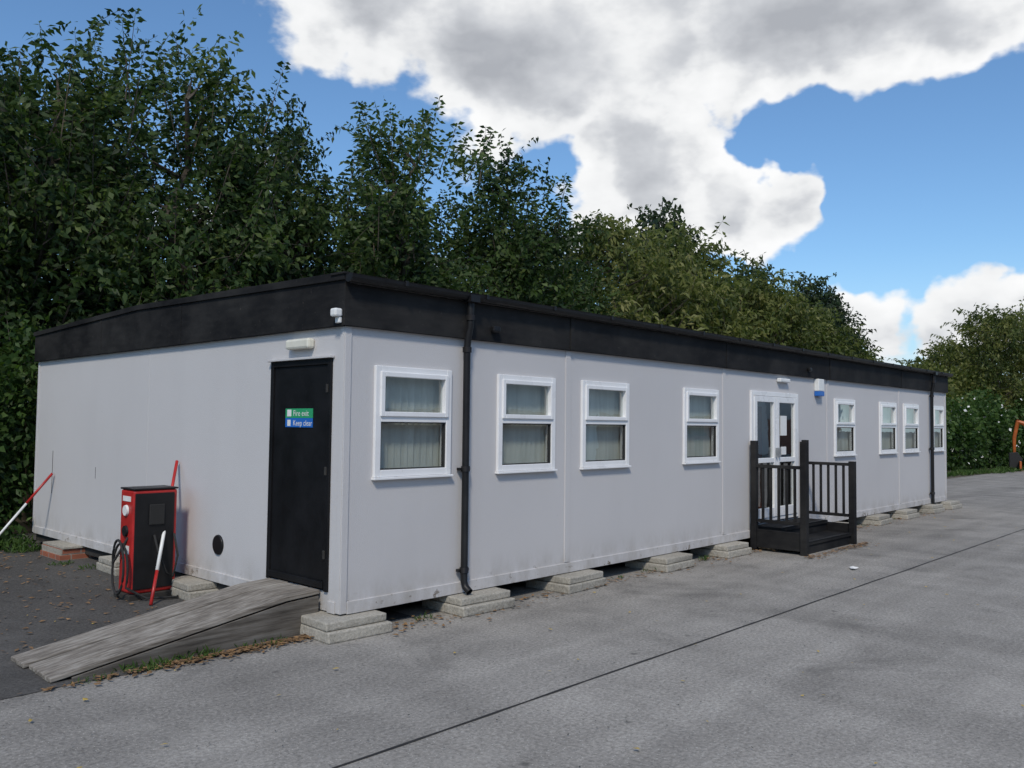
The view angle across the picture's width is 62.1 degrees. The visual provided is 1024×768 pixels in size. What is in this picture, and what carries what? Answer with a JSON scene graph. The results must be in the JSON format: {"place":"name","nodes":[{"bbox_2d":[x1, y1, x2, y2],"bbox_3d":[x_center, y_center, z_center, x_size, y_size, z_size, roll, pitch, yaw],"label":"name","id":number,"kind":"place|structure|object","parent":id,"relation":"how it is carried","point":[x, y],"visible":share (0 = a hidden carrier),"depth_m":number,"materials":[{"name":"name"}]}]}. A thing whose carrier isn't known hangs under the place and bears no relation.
{"place":"outdoors","nodes":[
{"label":"outdoors","id":0,"kind":"place"},
{"bbox_2d":[36,534,343,614],"bbox_3d":[1.477,2.377,15.368,7.140,0.106,16.190,-2,-4,43],"label":"floor frame","id":1,"kind":"object","parent":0,"point":[88,551],"visible":0.11,"depth_m":10.46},
{"bbox_2d":[0,533,410,699],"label":"asphalt yard","id":2,"kind":"structure","parent":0,"point":[16,615],"depth_m":7.87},
{"bbox_2d":[0,473,52,534],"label":"red and white pole","id":3,"kind":"object","parent":2,"relation":"on","point":[26,503],"visible":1,"depth_m":11.17,"materials":[{"name":"white plastic"}]},
{"bbox_2d":[40,544,93,560],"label":"brick pier","id":4,"kind":"structure","parent":2,"relation":"on","point":[74,552],"depth_m":10.60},
{"bbox_2d":[42,544,82,555],"bbox_3d":[-5.650,2.131,10.861,0.655,0.136,0.445,-2,-4,43],"label":"brick pier mortar","id":5,"kind":"object","parent":4,"relation":"attached to","point":[51,549],"visible":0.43,"depth_m":10.66,"materials":[{"name":"concrete"}]},
{"bbox_2d":[43,540,85,549],"bbox_3d":[-5.639,2.046,10.872,0.700,0.026,0.440,-2,-4,43],"label":"pier cap","id":6,"kind":"object","parent":4,"relation":"on","point":[61,544],"visible":0.56,"depth_m":10.72,"materials":[{"name":"concrete"}]},
{"bbox_2d":[96,555,119,575],"bbox_3d":[-4.439,2.088,9.882,0.626,0.158,0.572,-2,-4,43],"label":"concrete pad","id":7,"kind":"object","parent":2,"relation":"on","point":[104,564],"visible":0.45,"depth_m":9.69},
{"bbox_2d":[111,485,178,601],"bbox_3d":[-3.572,1.567,8.409,0.562,1.080,0.611,-2,-4,43],"label":"air and vacuum unit","id":8,"kind":"object","parent":2,"relation":"on","point":[148,516],"visible":0.95,"depth_m":8.33,"materials":[{"name":"red paint"}]},
{"bbox_2d":[149,460,178,605],"bbox_3d":[-3.465,1.446,8.479,0.035,1.328,0.948,1,-3,-9],"label":"red and white pole","id":9,"kind":"object","parent":2,"relation":"on","point":[161,548],"visible":0.67,"depth_m":8.28,"materials":[{"name":"metal"}]},
{"bbox_2d":[11,578,318,682],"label":"timber ramp","id":10,"kind":"structure","parent":2,"relation":"on","point":[250,612],"depth_m":6.51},
{"bbox_2d":[170,575,217,600],"bbox_3d":[-3.103,2.043,8.609,0.607,0.158,0.604,3,-4,-44],"label":"concrete pad","id":11,"kind":"object","parent":2,"relation":"on","point":[186,587],"visible":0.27,"depth_m":8.35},
{"bbox_2d":[0,509,951,693],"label":"leaf litter","id":12,"kind":"object","parent":2,"relation":"on","point":[230,652],"visible":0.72,"depth_m":6.75,"materials":[{"name":"brown plant"}]},
{"bbox_2d":[0,488,1023,767],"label":"concrete yard","id":13,"kind":"structure","parent":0,"point":[296,704],"depth_m":6.04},
{"bbox_2d":[300,609,391,643],"bbox_3d":[-1.419,1.991,7.101,0.627,0.158,0.584,3,-4,-44],"label":"concrete pad","id":14,"kind":"object","parent":13,"relation":"on","point":[323,626],"visible":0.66,"depth_m":6.90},
{"bbox_2d":[422,587,514,616],"bbox_3d":[-0.414,2.049,8.103,0.631,0.158,0.682,-2,-4,43],"label":"concrete pad","id":15,"kind":"object","parent":13,"relation":"on","point":[481,601],"visible":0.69,"depth_m":7.89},
{"bbox_2d":[0,552,1007,767],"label":"grit","id":16,"kind":"object","parent":13,"relation":"on","point":[560,665],"visible":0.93,"depth_m":5.86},
{"bbox_2d":[28,517,1023,767],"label":"fallen leaves","id":17,"kind":"object","parent":13,"relation":"on","point":[30,720],"visible":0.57,"depth_m":5.50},
{"bbox_2d":[525,569,605,593],"bbox_3d":[0.582,2.112,9.212,0.631,0.158,0.699,-2,-4,43],"label":"concrete pad","id":18,"kind":"object","parent":13,"relation":"on","point":[573,582],"visible":0.67,"depth_m":8.98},
{"bbox_2d":[625,552,694,572],"bbox_3d":[1.836,2.189,10.542,0.617,0.158,0.678,-2,-4,43],"label":"concrete pad","id":19,"kind":"object","parent":13,"relation":"on","point":[670,562],"visible":0.66,"depth_m":10.32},
{"bbox_2d":[690,541,751,558],"bbox_3d":[2.872,2.254,11.681,0.604,0.158,0.653,-2,-4,43],"label":"concrete pad","id":20,"kind":"object","parent":13,"relation":"on","point":[731,549],"visible":0.66,"depth_m":11.46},
{"bbox_2d":[750,440,856,555],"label":"entrance steps","id":21,"kind":"structure","parent":13,"relation":"on","point":[804,534],"depth_m":12.06,"materials":[{"name":"black wood"}]},
{"bbox_2d":[848,513,892,525],"bbox_3d":[6.599,2.483,15.666,0.625,0.158,0.684,-2,-4,43],"label":"concrete pad","id":22,"kind":"object","parent":13,"relation":"on","point":[878,519],"visible":0.63,"depth_m":15.40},
{"bbox_2d":[879,508,919,519],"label":"concrete pad","id":23,"kind":"object","parent":13,"relation":"on","point":[906,513],"visible":0.57,"depth_m":16.50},
{"bbox_2d":[909,503,944,513],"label":"concrete pad","id":24,"kind":"object","parent":13,"relation":"on","point":[931,508],"visible":0.58,"depth_m":17.66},
{"bbox_2d":[936,500,961,509],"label":"concrete pad","id":25,"kind":"object","parent":13,"relation":"on","point":[951,504],"visible":0.5,"depth_m":18.57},
{"bbox_2d":[0,465,1023,612],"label":"ground","id":26,"kind":"structure","parent":0,"point":[22,522],"depth_m":14.53,"materials":[{"name":"soil"}]},
{"bbox_2d":[0,312,50,549],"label":"bramble hedge","id":27,"kind":"object","parent":26,"relation":"on","point":[21,437],"visible":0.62,"depth_m":12.75,"materials":[{"name":"green plant"}]},
{"bbox_2d":[0,44,83,496],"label":"cherry tree","id":28,"kind":"object","parent":26,"relation":"on","point":[18,285],"visible":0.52,"depth_m":14.47,"materials":[{"name":"green plant"}]},
{"bbox_2d":[0,8,205,518],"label":"cherry tree","id":29,"kind":"object","parent":26,"relation":"on","point":[42,175],"visible":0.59,"depth_m":14.74,"materials":[{"name":"green plant"}]},
{"bbox_2d":[1,53,215,449],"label":"cherry tree","id":30,"kind":"object","parent":26,"relation":"on","point":[162,127],"visible":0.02,"depth_m":18.22,"materials":[{"name":"green plant"}]},
{"bbox_2d":[24,4,347,424],"bbox_3d":[-6.362,-2.143,16.486,5.759,9.614,5.531,2,-3,-27],"label":"cherry tree","id":31,"kind":"object","parent":26,"relation":"on","point":[232,172],"visible":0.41,"depth_m":16.11,"materials":[{"name":"green plant"}]},
{"bbox_2d":[0,237,492,518],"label":"undergrowth","id":32,"kind":"object","parent":26,"relation":"on","point":[39,321],"depth_m":16.09,"materials":[{"name":"green plant"}]},
{"bbox_2d":[152,88,377,291],"bbox_3d":[-5.323,-1.970,18.471,5.132,9.175,5.298,-1,-3,34],"label":"cherry tree","id":33,"kind":"object","parent":26,"relation":"on","point":[312,214],"visible":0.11,"depth_m":18.27,"materials":[{"name":"green plant"}]},
{"bbox_2d":[173,174,359,286],"bbox_3d":[-6.341,-1.363,21.122,6.883,8.179,6.061,-2,-4,43],"label":"cherry tree","id":34,"kind":"object","parent":26,"relation":"on","point":[222,271],"visible":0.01,"depth_m":20.98,"materials":[{"name":"green plant"}]},
{"bbox_2d":[309,189,483,287],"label":"cherry tree","id":35,"kind":"object","parent":26,"relation":"on","point":[447,227],"visible":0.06,"depth_m":22.29,"materials":[{"name":"green plant"}]},
{"bbox_2d":[312,95,512,298],"bbox_3d":[-2.817,-2.049,20.819,6.208,9.921,6.464,3,-4,-41],"label":"cherry tree","id":36,"kind":"object","parent":26,"relation":"on","point":[390,214],"visible":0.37,"depth_m":19.79,"materials":[{"name":"green plant"}]},
{"bbox_2d":[0,512,919,682],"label":"weeds","id":37,"kind":"object","parent":26,"relation":"on","point":[17,543],"visible":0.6,"depth_m":6.82,"materials":[{"name":"green plant"}]},
{"bbox_2d":[400,129,630,316],"bbox_3d":[-0.077,-1.984,23.430,6.642,9.787,6.857,1,-3,-3],"label":"cherry tree","id":38,"kind":"object","parent":26,"relation":"on","point":[513,270],"visible":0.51,"depth_m":22.49,"materials":[{"name":"green plant"}]},
{"bbox_2d":[512,256,625,318],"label":"cherry tree","id":39,"kind":"object","parent":26,"relation":"on","point":[590,291],"visible":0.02,"depth_m":26.13,"materials":[{"name":"green plant"}]},
{"bbox_2d":[537,209,739,332],"bbox_3d":[3.152,-1.428,29.882,9.285,9.904,9.209,1,-3,1],"label":"willow tree","id":40,"kind":"object","parent":26,"relation":"on","point":[611,244],"visible":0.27,"depth_m":29.01,"materials":[{"name":"green plant"}]},
{"bbox_2d":[617,196,739,336],"bbox_3d":[6.112,-1.982,36.237,7.233,11.512,6.416,0,-3,15],"label":"alder tree","id":41,"kind":"object","parent":26,"relation":"on","point":[659,221],"visible":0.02,"depth_m":35.21,"materials":[{"name":"green plant"}]},
{"bbox_2d":[610,226,791,345],"bbox_3d":[6.764,-1.312,34.003,9.190,10.445,8.920,-1,-3,24],"label":"willow tree","id":42,"kind":"object","parent":26,"relation":"on","point":[735,328],"visible":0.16,"depth_m":33.05,"materials":[{"name":"green plant"}]},
{"bbox_2d":[384,470,1023,612],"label":"concrete apron","id":43,"kind":"object","parent":26,"relation":"on","point":[967,487],"visible":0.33,"depth_m":24.61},
{"bbox_2d":[1009,420,1023,468],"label":"mini excavator","id":44,"kind":"object","parent":43,"relation":"on","point":[1015,459],"visible":0.95,"depth_m":36.10,"materials":[{"name":"metal"}]},
{"bbox_2d":[719,258,798,342],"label":"alder tree","id":45,"kind":"object","parent":26,"relation":"on","point":[751,271],"visible":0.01,"depth_m":41.91,"materials":[{"name":"green plant"}]},
{"bbox_2d":[706,261,842,352],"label":"willow tree","id":46,"kind":"object","parent":26,"relation":"on","point":[757,297],"visible":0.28,"depth_m":36.50,"materials":[{"name":"green plant"}]},
{"bbox_2d":[790,271,855,350],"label":"alder tree","id":47,"kind":"object","parent":26,"relation":"on","point":[826,298],"visible":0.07,"depth_m":44.86,"materials":[{"name":"green plant"}]},
{"bbox_2d":[768,296,883,360],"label":"willow tree","id":48,"kind":"object","parent":26,"relation":"on","point":[840,341],"visible":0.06,"depth_m":40.75,"materials":[{"name":"green plant"}]},
{"bbox_2d":[812,287,878,358],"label":"alder tree","id":49,"kind":"object","parent":26,"relation":"on","point":[855,324],"visible":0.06,"depth_m":46.03,"materials":[{"name":"green plant"}]},
{"bbox_2d":[844,346,903,363],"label":"willow tree","id":50,"kind":"object","parent":26,"relation":"on","point":[870,358],"visible":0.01,"depth_m":45.82,"materials":[{"name":"green plant"}]},
{"bbox_2d":[901,360,1014,459],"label":"sapling thicket","id":51,"kind":"object","parent":26,"relation":"on","point":[960,384],"visible":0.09,"depth_m":41.83,"materials":[{"name":"green plant"}]},
{"bbox_2d":[894,335,1022,402],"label":"willow tree","id":52,"kind":"object","parent":26,"relation":"on","point":[918,359],"visible":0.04,"depth_m":50.16,"materials":[{"name":"green plant"}]},
{"bbox_2d":[926,298,1023,453],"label":"tree","id":53,"kind":"object","parent":26,"relation":"on","point":[1004,328],"visible":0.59,"depth_m":42.88,"materials":[{"name":"green plant"}]},
{"bbox_2d":[946,386,1023,470],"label":"ivy hedge","id":54,"kind":"object","parent":26,"relation":"on","point":[966,421],"visible":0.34,"depth_m":37.70,"materials":[{"name":"green plant"}]},
{"bbox_2d":[0,0,1023,374],"label":"sky","id":55,"kind":"structure","parent":0,"point":[878,145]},
{"bbox_2d":[274,483,790,589],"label":"floor","id":56,"kind":"structure","parent":0,"point":[783,493],"depth_m":17.40,"materials":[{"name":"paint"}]},
{"bbox_2d":[35,326,341,610],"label":"end wall","id":57,"kind":"structure","parent":56,"relation":"on","point":[204,419],"depth_m":8.97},
{"bbox_2d":[34,320,100,361],"bbox_3d":[-5.875,-0.572,11.230,2.292,0.466,0.047,-2,-4,43],"label":"end fascia board","id":58,"kind":"object","parent":57,"relation":"attached to","point":[82,340],"visible":0.73,"depth_m":11.11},
{"bbox_2d":[101,304,180,353],"bbox_3d":[-4.266,-0.640,9.738,2.082,0.497,0.047,-2,-4,43],"label":"end fascia board","id":59,"kind":"object","parent":57,"relation":"attached to","point":[152,328],"visible":0.74,"depth_m":9.65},
{"bbox_2d":[32,326,344,613],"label":"end wall trim","id":60,"kind":"structure","parent":57,"relation":"attached to","point":[230,580],"depth_m":8.23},
{"bbox_2d":[212,535,223,554],"bbox_3d":[-2.893,1.582,8.362,0.198,0.198,0.020,-2,-4,43],"label":"round vent","id":61,"kind":"object","parent":57,"relation":"attached to","point":[217,544],"visible":1,"depth_m":8.34,"materials":[{"name":"black plastic"}]},
{"bbox_2d":[180,280,349,344],"bbox_3d":[-2.431,-0.689,8.035,2.910,0.477,0.047,-2,-4,43],"label":"end fascia board","id":62,"kind":"object","parent":57,"relation":"attached to","point":[296,309],"visible":0.77,"depth_m":7.85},
{"bbox_2d":[34,274,344,336],"bbox_3d":[-4.061,-0.833,9.511,7.320,0.152,0.018,-2,-4,43],"label":"end fascia capping","id":63,"kind":"object","parent":62,"relation":"on","point":[324,278],"visible":1,"depth_m":8.50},
{"bbox_2d":[330,308,341,316],"bbox_3d":[-1.454,-0.592,7.033,0.080,0.070,0.075,-2,-4,43],"label":"security light","id":64,"kind":"object","parent":62,"relation":"attached to","point":[335,312],"visible":1,"depth_m":7.01,"materials":[{"name":"white plastic"}]},
{"bbox_2d":[266,358,332,591],"bbox_3d":[-1.858,0.771,7.476,0.940,1.960,0.072,-2,-4,43],"label":"fire door frame","id":65,"kind":"object","parent":57,"relation":"attached to","point":[324,361],"visible":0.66,"depth_m":7.26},
{"bbox_2d":[271,364,327,580],"bbox_3d":[-1.856,0.789,7.479,0.846,1.895,0.044,-2,-4,43],"label":"fire door","id":66,"kind":"structure","parent":65,"relation":"in","point":[298,506],"depth_m":7.45,"materials":[{"name":"black paint"}]},
{"bbox_2d":[269,569,322,588],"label":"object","id":67,"kind":"object","parent":66,"relation":"attached to","point":[297,579],"visible":1,"depth_m":7.37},
{"bbox_2d":[285,408,312,417],"bbox_3d":[-1.877,0.258,7.493,0.425,0.083,0.005,-2,-4,43],"label":"exit sign","id":68,"kind":"object","parent":66,"relation":"attached to","point":[304,410],"visible":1,"depth_m":7.47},
{"bbox_2d":[285,418,312,427],"bbox_3d":[-1.878,0.340,7.489,0.425,0.081,0.005,-2,-4,43],"label":"door sign","id":69,"kind":"object","parent":66,"relation":"attached to","point":[305,420],"visible":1,"depth_m":7.48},
{"bbox_2d":[286,338,313,349],"bbox_3d":[-1.866,-0.350,7.477,0.360,0.090,0.074,-2,-4,43],"label":"bulkhead light","id":70,"kind":"object","parent":57,"relation":"attached to","point":[300,344],"visible":1,"depth_m":7.42,"materials":[{"name":"beige plastic"}]},
{"bbox_2d":[267,355,334,361],"bbox_3d":[-1.874,-0.222,7.494,0.990,0.020,0.048,-2,-4,43],"label":"door drip","id":71,"kind":"object","parent":57,"relation":"attached to","point":[304,358],"depth_m":7.43},
{"bbox_2d":[757,402,780,507],"bbox_3d":[3.557,1.054,14.023,0.060,2.120,3.800,-2,-4,43],"label":"hall partition","id":72,"kind":"object","parent":56,"relation":"on","point":[766,435],"visible":0.07,"depth_m":14.98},
{"bbox_2d":[347,282,945,600],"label":"front wall","id":73,"kind":"structure","parent":0,"point":[404,534],"depth_m":9.28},
{"bbox_2d":[380,377,440,468],"bbox_3d":[-0.954,0.335,7.679,0.021,1.050,1.075,-2,-4,43],"label":"vertical blind","id":74,"kind":"object","parent":73,"relation":"attached to","point":[404,445],"depth_m":7.71,"materials":[{"name":"fabric"}]},
{"bbox_2d":[372,365,451,477],"bbox_3d":[-0.890,0.337,7.605,0.104,0.960,0.887,-2,-4,43],"label":"window frame","id":75,"kind":"object","parent":73,"relation":"attached to","point":[381,374],"visible":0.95,"depth_m":7.54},
{"bbox_2d":[371,474,452,479],"bbox_3d":[-0.875,0.828,7.563,0.060,0.021,0.917,-2,-4,43],"label":"window sill","id":76,"kind":"structure","parent":75,"relation":"attached to","point":[412,477],"depth_m":7.51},
{"bbox_2d":[380,422,444,469],"bbox_3d":[-0.893,0.549,7.596,0.042,0.413,0.763,-2,-4,43],"label":"window bead","id":77,"kind":"object","parent":75,"relation":"attached to","point":[442,446],"depth_m":7.84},
{"bbox_2d":[456,294,479,594],"bbox_3d":[-0.413,0.561,7.966,0.158,2.792,0.130,-2,-4,43],"label":"downpipe","id":78,"kind":"object","parent":73,"relation":"attached to","point":[463,569],"visible":0.98,"depth_m":7.96,"materials":[{"name":"black plastic"}]},
{"bbox_2d":[502,384,545,463],"bbox_3d":[0.079,0.399,8.791,0.025,1.050,1.075,-2,-4,43],"label":"vertical blind","id":79,"kind":"object","parent":73,"relation":"attached to","point":[523,443],"depth_m":8.84,"materials":[{"name":"fabric"}]},
{"bbox_2d":[496,374,555,471],"bbox_3d":[0.139,0.401,8.712,0.104,0.960,0.874,-2,-4,43],"label":"window frame","id":80,"kind":"object","parent":73,"relation":"attached to","point":[503,380],"visible":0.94,"depth_m":8.65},
{"bbox_2d":[502,423,550,464],"bbox_3d":[0.136,0.612,8.703,0.042,0.413,0.750,-2,-4,43],"label":"window bead","id":81,"kind":"object","parent":80,"relation":"attached to","point":[548,440],"depth_m":8.96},
{"bbox_2d":[495,469,557,473],"bbox_3d":[0.154,0.891,8.670,0.060,0.021,0.904,-2,-4,43],"label":"window sill","id":82,"kind":"structure","parent":80,"relation":"attached to","point":[522,471],"depth_m":8.63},
{"bbox_2d":[586,389,619,460],"bbox_3d":[0.988,0.455,9.768,0.020,1.050,1.075,-2,-4,43],"label":"vertical blind","id":83,"kind":"object","parent":73,"relation":"attached to","point":[602,442],"depth_m":9.84,"materials":[{"name":"fabric"}]},
{"bbox_2d":[580,380,629,467],"bbox_3d":[1.053,0.457,9.695,0.104,0.960,0.890,-2,-4,43],"label":"window frame","id":84,"kind":"object","parent":73,"relation":"attached to","point":[623,388],"visible":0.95,"depth_m":9.63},
{"bbox_2d":[579,465,630,469],"bbox_3d":[1.068,0.948,9.653,0.060,0.021,0.920,-2,-4,43],"label":"window sill","id":85,"kind":"structure","parent":84,"relation":"attached to","point":[605,467],"depth_m":9.60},
{"bbox_2d":[586,424,624,461],"bbox_3d":[1.050,0.669,9.686,0.042,0.413,0.766,-2,-4,43],"label":"window bead","id":86,"kind":"object","parent":84,"relation":"attached to","point":[623,442],"depth_m":9.95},
{"bbox_2d":[339,326,946,614],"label":"wall trim","id":87,"kind":"structure","parent":73,"relation":"attached to","point":[370,603],"depth_m":9.12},
{"bbox_2d":[343,283,947,392],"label":"front fascia","id":88,"kind":"structure","parent":73,"relation":"attached to","point":[370,307],"depth_m":9.40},
{"bbox_2d":[345,273,952,376],"bbox_3d":[4.224,-0.532,12.981,0.119,0.069,16.370,-2,-4,43],"label":"gutter","id":89,"kind":"object","parent":88,"relation":"attached to","point":[400,285],"visible":1,"depth_m":9.24,"materials":[{"name":"black plastic"}]},
{"bbox_2d":[405,281,942,373],"bbox_3d":[4.191,-0.554,12.863,0.015,0.048,15.030,-2,-4,43],"label":"gutter bracket","id":90,"kind":"object","parent":88,"relation":"attached to","point":[487,296],"visible":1,"depth_m":9.56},
{"bbox_2d":[570,318,902,386],"bbox_3d":[4.172,-0.324,12.993,0.018,0.347,10.403,-2,-4,43],"label":"fascia joint strip","id":91,"kind":"object","parent":88,"relation":"attached to","point":[572,341],"visible":1,"depth_m":11.67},
{"bbox_2d":[687,395,710,456],"bbox_3d":[2.423,0.544,11.311,0.025,1.050,1.074,-2,-4,43],"label":"vertical blind","id":92,"kind":"object","parent":73,"relation":"attached to","point":[698,440],"depth_m":11.40,"materials":[{"name":"fabric"}]},
{"bbox_2d":[683,388,718,462],"bbox_3d":[2.486,0.546,11.237,0.104,0.960,0.886,-2,-4,43],"label":"window frame","id":93,"kind":"object","parent":73,"relation":"attached to","point":[714,396],"visible":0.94,"depth_m":11.20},
{"bbox_2d":[687,426,715,457],"bbox_3d":[2.483,0.757,11.228,0.042,0.413,0.762,-2,-4,43],"label":"window bead","id":94,"kind":"object","parent":93,"relation":"attached to","point":[714,441],"depth_m":11.49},
{"bbox_2d":[750,390,798,522],"bbox_3d":[3.930,1.081,12.793,0.100,1.910,1.550,-2,-4,43],"label":"door frame","id":95,"kind":"object","parent":73,"relation":"attached to","point":[770,394],"visible":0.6,"depth_m":12.79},
{"bbox_2d":[754,395,797,518],"bbox_3d":[3.953,1.087,12.771,0.062,1.785,1.412,-2,-4,43],"label":"door","id":96,"kind":"structure","parent":95,"relation":"attached to","point":[774,417],"depth_m":12.75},
{"bbox_2d":[780,416,786,454],"bbox_3d":[4.147,0.782,12.984,0.005,0.590,0.210,-2,-4,43],"label":"door notice","id":97,"kind":"object","parent":96,"relation":"attached to","point":[783,425],"depth_m":12.98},
{"bbox_2d":[781,403,790,483],"bbox_3d":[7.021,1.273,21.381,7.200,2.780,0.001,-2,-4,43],"label":"door glass pane","id":98,"kind":"structure","parent":73,"relation":"attached to","point":[786,411],"depth_m":21.45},
{"bbox_2d":[814,379,823,390],"bbox_3d":[5.034,0.020,13.926,0.084,0.200,0.220,-2,-4,43],"label":"alarm box","id":99,"kind":"object","parent":73,"relation":"attached to","point":[818,384],"visible":0.94,"depth_m":13.86,"materials":[{"name":"white plastic"}]},
{"bbox_2d":[837,404,848,450],"bbox_3d":[5.696,0.746,14.832,0.026,1.050,1.074,-2,-4,43],"label":"vertical blind","id":100,"kind":"object","parent":73,"relation":"attached to","point":[843,437],"depth_m":14.96,"materials":[{"name":"fabric"}]},
{"bbox_2d":[834,399,855,454],"bbox_3d":[5.761,0.748,14.759,0.104,0.960,0.890,-2,-4,43],"label":"window frame","id":101,"kind":"object","parent":73,"relation":"attached to","point":[852,417],"visible":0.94,"depth_m":14.73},
{"bbox_2d":[882,407,890,448],"bbox_3d":[7.124,0.834,16.368,0.032,1.050,1.073,-2,-4,43],"label":"vertical blind","id":102,"kind":"object","parent":73,"relation":"attached to","point":[886,439],"depth_m":16.52,"materials":[{"name":"fabric"}]},
{"bbox_2d":[879,402,896,452],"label":"window frame","id":103,"kind":"object","parent":73,"relation":"attached to","point":[893,423],"visible":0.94,"depth_m":16.30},
{"bbox_2d":[905,409,908,447],"bbox_3d":[8.016,0.889,17.327,0.020,1.050,1.076,-2,-4,43],"label":"vertical blind","id":104,"kind":"object","parent":73,"relation":"attached to","point":[907,437],"depth_m":17.42,"materials":[{"name":"fabric"}]},
{"bbox_2d":[903,404,918,451],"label":"window frame","id":105,"kind":"object","parent":73,"relation":"attached to","point":[909,406],"visible":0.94,"depth_m":17.11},
{"bbox_2d":[909,409,916,447],"bbox_3d":[8.083,0.891,17.252,0.001,0.836,0.766,-2,-4,43],"label":"window pane","id":106,"kind":"object","parent":105,"relation":"in","point":[912,432],"visible":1,"depth_m":17.36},
{"bbox_2d":[929,372,937,503],"bbox_3d":[8.943,1.178,18.028,0.158,2.872,0.130,-2,-4,43],"label":"downpipe","id":107,"kind":"object","parent":73,"relation":"attached to","point":[932,448],"visible":0.94,"depth_m":18.02,"materials":[{"name":"black plastic"}]},
{"bbox_2d":[934,406,943,450],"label":"window frame","id":108,"kind":"object","parent":73,"relation":"attached to","point":[941,409],"visible":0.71,"depth_m":18.63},
{"bbox_2d":[934,410,941,446],"bbox_3d":[9.267,0.964,18.525,0.001,0.836,0.626,-2,-4,43],"label":"window pane","id":109,"kind":"object","parent":108,"relation":"in","point":[937,437],"visible":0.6,"depth_m":18.56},
{"bbox_2d":[338,530,1023,767],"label":"concrete road","id":110,"kind":"structure","parent":0,"point":[955,700],"depth_m":5.49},
{"bbox_2d":[332,529,1023,767],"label":"expansion joint","id":111,"kind":"object","parent":110,"relation":"on","point":[615,670],"visible":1,"depth_m":5.86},
{"bbox_2d":[757,406,761,508],"bbox_3d":[3.657,1.234,14.056,0.027,1.765,2.000,-2,-4,43],"label":"hall inner door","id":112,"kind":"structure","parent":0,"point":[759,424],"depth_m":14.71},
{"bbox_2d":[947,465,1023,477],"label":"verge grass","id":113,"kind":"structure","parent":0,"point":[998,469],"depth_m":33.44,"materials":[{"name":"green plant"}]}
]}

